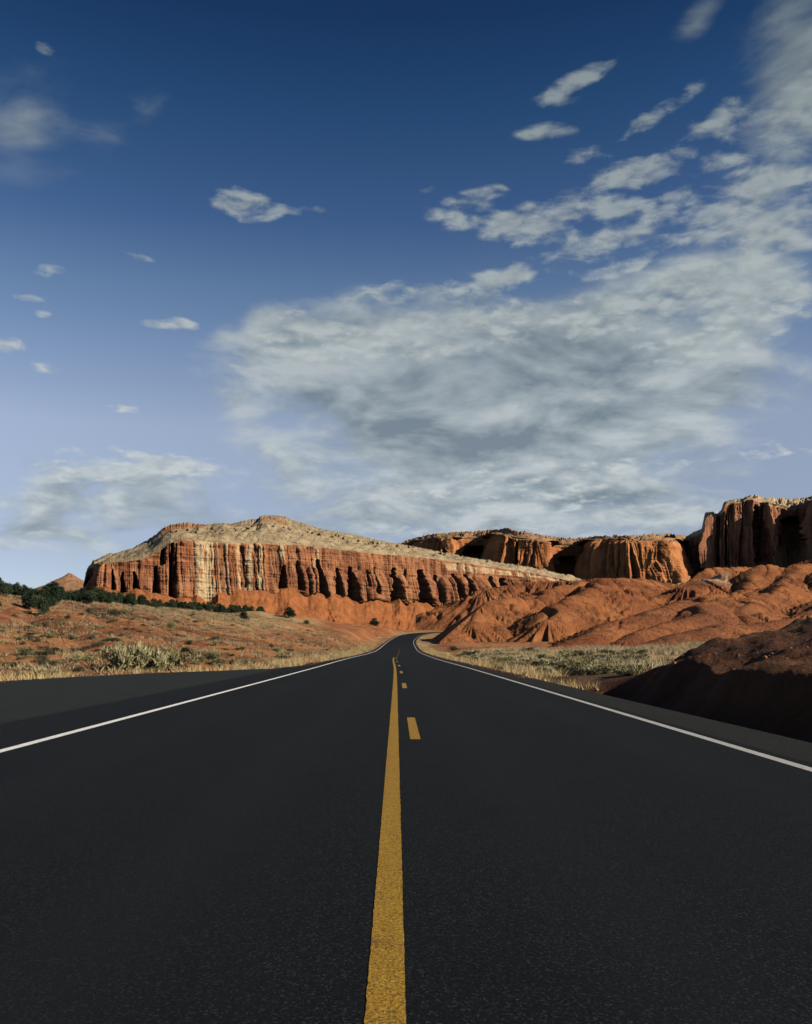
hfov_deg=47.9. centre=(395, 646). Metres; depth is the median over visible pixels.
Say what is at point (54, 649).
scrub
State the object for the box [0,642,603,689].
verge grass
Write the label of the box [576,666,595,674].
sagebrush
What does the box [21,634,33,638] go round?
scrub
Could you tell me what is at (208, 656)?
dark shrub
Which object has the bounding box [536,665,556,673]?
sagebrush
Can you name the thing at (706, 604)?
badland hills
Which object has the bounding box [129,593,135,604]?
juniper
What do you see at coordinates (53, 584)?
juniper
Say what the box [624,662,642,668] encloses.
sagebrush
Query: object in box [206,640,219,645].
sagebrush
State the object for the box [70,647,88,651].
scrub
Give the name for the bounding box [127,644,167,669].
rabbitbrush
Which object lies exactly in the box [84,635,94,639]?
scrub
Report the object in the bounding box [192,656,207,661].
scrub
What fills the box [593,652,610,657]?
sagebrush
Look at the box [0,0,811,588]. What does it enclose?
sky
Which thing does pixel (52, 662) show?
scrub
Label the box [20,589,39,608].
juniper
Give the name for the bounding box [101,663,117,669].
scrub
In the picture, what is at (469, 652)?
dark shrub
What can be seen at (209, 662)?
scrub
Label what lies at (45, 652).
dark shrub
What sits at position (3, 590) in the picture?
juniper
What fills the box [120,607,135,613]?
sagebrush
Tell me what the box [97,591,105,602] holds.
juniper
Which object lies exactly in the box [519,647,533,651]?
dark shrub
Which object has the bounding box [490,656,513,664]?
sagebrush
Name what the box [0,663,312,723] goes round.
roadside turnout
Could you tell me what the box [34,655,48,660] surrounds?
scrub
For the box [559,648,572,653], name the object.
sagebrush
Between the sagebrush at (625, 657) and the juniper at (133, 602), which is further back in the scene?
the juniper at (133, 602)
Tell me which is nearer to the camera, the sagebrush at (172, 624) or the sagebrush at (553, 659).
the sagebrush at (553, 659)
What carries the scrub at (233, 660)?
on the ground at (772, 693)
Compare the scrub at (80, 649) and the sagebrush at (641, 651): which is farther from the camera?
the sagebrush at (641, 651)
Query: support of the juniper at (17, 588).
on the ground at (772, 693)
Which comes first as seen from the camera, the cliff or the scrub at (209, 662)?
the scrub at (209, 662)
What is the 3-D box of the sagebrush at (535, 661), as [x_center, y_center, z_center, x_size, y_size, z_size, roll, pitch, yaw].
[6.839,0.790,43.849,1.305,0.648,1.480,0,0,-40]
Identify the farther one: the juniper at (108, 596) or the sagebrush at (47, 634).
the juniper at (108, 596)
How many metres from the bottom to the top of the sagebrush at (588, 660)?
0.665 m
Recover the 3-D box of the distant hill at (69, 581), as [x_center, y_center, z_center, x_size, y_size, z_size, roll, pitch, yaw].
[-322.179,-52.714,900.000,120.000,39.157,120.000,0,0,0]
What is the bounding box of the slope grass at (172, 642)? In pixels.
[0,593,372,677]
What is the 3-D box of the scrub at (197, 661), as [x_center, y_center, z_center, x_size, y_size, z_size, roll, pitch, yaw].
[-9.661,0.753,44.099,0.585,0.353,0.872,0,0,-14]
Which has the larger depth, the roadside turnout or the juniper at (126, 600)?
the juniper at (126, 600)
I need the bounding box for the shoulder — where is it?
[414,633,811,762]
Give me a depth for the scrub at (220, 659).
46.77 m
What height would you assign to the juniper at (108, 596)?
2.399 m
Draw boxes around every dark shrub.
[0,661,21,666]
[35,650,55,654]
[84,607,94,612]
[91,641,105,645]
[107,608,122,615]
[205,653,217,658]
[449,646,459,650]
[462,650,480,654]
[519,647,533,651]
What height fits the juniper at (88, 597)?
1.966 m
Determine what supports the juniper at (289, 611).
on the ground at (772, 693)
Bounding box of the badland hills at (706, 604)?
[416,558,811,646]
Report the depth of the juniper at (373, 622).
339.81 m
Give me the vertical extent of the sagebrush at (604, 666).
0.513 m
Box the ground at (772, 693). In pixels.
[0,594,811,742]
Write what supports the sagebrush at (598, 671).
on the ground at (772, 693)
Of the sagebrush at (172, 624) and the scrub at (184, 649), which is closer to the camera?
the scrub at (184, 649)
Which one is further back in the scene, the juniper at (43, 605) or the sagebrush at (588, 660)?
the juniper at (43, 605)
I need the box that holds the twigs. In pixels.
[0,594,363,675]
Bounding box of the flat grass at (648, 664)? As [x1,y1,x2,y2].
[459,640,706,669]
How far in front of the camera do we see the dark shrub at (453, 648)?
151.34 m
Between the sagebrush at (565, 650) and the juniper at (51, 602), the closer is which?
the sagebrush at (565, 650)
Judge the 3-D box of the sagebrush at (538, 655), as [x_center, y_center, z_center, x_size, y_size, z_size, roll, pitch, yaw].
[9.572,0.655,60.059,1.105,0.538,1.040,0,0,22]
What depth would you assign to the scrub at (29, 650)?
45.70 m
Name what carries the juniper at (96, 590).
on the ground at (772, 693)
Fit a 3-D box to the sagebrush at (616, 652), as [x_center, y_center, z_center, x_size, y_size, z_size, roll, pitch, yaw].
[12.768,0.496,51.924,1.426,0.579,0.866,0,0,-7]
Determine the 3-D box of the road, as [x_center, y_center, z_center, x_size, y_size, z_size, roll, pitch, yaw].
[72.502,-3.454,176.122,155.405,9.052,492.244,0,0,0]
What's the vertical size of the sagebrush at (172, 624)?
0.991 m
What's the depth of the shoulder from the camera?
12.26 m
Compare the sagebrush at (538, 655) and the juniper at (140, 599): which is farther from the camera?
the juniper at (140, 599)
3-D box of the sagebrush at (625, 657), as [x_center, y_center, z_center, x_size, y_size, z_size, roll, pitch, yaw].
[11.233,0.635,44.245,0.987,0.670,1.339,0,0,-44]
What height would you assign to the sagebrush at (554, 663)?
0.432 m
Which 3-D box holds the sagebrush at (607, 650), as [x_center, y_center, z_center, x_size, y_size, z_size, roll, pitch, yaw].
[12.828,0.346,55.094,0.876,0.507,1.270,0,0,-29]
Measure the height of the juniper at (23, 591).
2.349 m
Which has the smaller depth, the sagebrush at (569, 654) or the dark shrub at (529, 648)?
the sagebrush at (569, 654)
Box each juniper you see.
[0,577,8,595]
[5,582,13,594]
[11,584,21,596]
[17,586,28,596]
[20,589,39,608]
[35,595,49,613]
[43,593,56,607]
[48,581,65,598]
[49,586,62,603]
[64,593,71,600]
[73,590,79,601]
[76,587,86,601]
[82,593,93,603]
[90,592,97,600]
[92,587,99,599]
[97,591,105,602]
[104,591,114,603]
[114,592,122,602]
[123,593,130,603]
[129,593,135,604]
[130,597,137,604]
[137,594,144,604]
[149,598,158,607]
[168,601,175,607]
[184,602,194,609]
[238,609,248,619]
[279,606,296,617]
[369,618,379,626]
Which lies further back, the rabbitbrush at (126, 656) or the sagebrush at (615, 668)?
the rabbitbrush at (126, 656)
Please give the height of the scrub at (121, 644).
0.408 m
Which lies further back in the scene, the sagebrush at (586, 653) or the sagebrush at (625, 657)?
the sagebrush at (586, 653)
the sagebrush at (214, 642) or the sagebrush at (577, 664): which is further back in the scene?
the sagebrush at (214, 642)
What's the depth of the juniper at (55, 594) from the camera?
106.72 m
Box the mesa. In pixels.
[83,515,581,629]
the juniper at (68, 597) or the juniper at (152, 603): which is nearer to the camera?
the juniper at (68, 597)
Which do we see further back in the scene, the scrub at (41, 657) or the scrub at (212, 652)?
the scrub at (212, 652)
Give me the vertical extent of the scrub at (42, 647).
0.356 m
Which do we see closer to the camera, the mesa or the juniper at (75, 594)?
the juniper at (75, 594)
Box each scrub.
[16,646,34,654]
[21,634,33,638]
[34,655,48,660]
[36,645,49,649]
[36,658,50,665]
[46,647,62,652]
[49,660,62,665]
[66,654,96,660]
[69,667,85,671]
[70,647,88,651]
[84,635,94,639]
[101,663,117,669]
[114,642,126,647]
[181,647,191,651]
[191,659,200,664]
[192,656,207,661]
[204,650,217,655]
[205,661,218,664]
[213,657,226,662]
[228,656,251,664]
[276,654,290,658]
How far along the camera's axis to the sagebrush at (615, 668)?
33.65 m
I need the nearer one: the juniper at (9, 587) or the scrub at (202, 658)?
the scrub at (202, 658)
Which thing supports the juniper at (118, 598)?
on the ground at (772, 693)
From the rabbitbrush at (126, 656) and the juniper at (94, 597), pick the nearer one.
the rabbitbrush at (126, 656)
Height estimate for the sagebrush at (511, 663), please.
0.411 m
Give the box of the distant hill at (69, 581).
[35,573,83,590]
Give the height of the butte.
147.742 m
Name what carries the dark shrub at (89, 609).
on the ground at (772, 693)
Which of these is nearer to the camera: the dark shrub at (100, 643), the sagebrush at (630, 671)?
the sagebrush at (630, 671)
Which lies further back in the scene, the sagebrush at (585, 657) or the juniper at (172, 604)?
the juniper at (172, 604)
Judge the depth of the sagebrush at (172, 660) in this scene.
39.67 m
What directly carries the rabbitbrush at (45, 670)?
on the ground at (772, 693)
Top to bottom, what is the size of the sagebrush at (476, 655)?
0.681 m
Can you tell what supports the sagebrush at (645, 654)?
on the ground at (772, 693)
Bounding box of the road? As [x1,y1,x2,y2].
[0,632,811,1023]
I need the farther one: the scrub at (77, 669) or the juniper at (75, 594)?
the juniper at (75, 594)
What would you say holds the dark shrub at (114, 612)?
on the ground at (772, 693)
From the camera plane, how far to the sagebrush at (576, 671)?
33.26 m
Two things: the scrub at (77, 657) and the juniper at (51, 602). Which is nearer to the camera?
the scrub at (77, 657)
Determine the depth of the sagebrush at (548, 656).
52.06 m
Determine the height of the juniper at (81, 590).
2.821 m
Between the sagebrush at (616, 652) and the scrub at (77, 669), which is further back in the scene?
the sagebrush at (616, 652)
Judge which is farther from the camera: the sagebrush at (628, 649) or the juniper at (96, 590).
the juniper at (96, 590)
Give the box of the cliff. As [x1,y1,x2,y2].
[399,528,693,584]
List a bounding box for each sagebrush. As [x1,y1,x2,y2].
[42,632,56,637]
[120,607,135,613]
[151,648,202,670]
[162,621,177,628]
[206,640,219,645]
[469,653,484,659]
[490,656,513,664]
[501,660,518,665]
[525,657,550,666]
[534,652,547,658]
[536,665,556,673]
[544,655,562,659]
[546,658,566,665]
[550,660,564,666]
[557,659,571,667]
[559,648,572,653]
[559,651,579,659]
[561,665,587,675]
[565,659,595,668]
[569,656,596,665]
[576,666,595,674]
[579,650,593,655]
[580,655,600,659]
[592,667,608,674]
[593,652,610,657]
[593,663,614,673]
[600,648,615,652]
[607,666,625,673]
[610,650,625,654]
[613,667,645,675]
[615,653,637,661]
[623,648,635,653]
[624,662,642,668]
[627,653,650,660]
[632,648,648,656]
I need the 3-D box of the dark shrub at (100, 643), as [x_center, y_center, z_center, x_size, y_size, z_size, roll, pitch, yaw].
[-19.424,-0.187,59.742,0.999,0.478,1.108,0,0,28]
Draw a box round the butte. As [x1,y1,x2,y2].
[684,495,811,578]
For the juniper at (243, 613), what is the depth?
169.31 m
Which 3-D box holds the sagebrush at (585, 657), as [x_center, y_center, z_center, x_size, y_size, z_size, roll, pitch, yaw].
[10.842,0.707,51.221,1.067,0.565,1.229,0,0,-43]
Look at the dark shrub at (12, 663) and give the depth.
41.57 m
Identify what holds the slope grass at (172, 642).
on the ground at (772, 693)
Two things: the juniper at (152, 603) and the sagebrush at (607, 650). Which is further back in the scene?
the juniper at (152, 603)
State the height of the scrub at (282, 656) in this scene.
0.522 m
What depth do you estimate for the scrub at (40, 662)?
40.71 m
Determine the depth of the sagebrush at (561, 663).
41.36 m
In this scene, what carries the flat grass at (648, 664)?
on the ground at (772, 693)
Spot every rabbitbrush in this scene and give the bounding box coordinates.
[31,668,60,675]
[98,638,152,671]
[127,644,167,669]

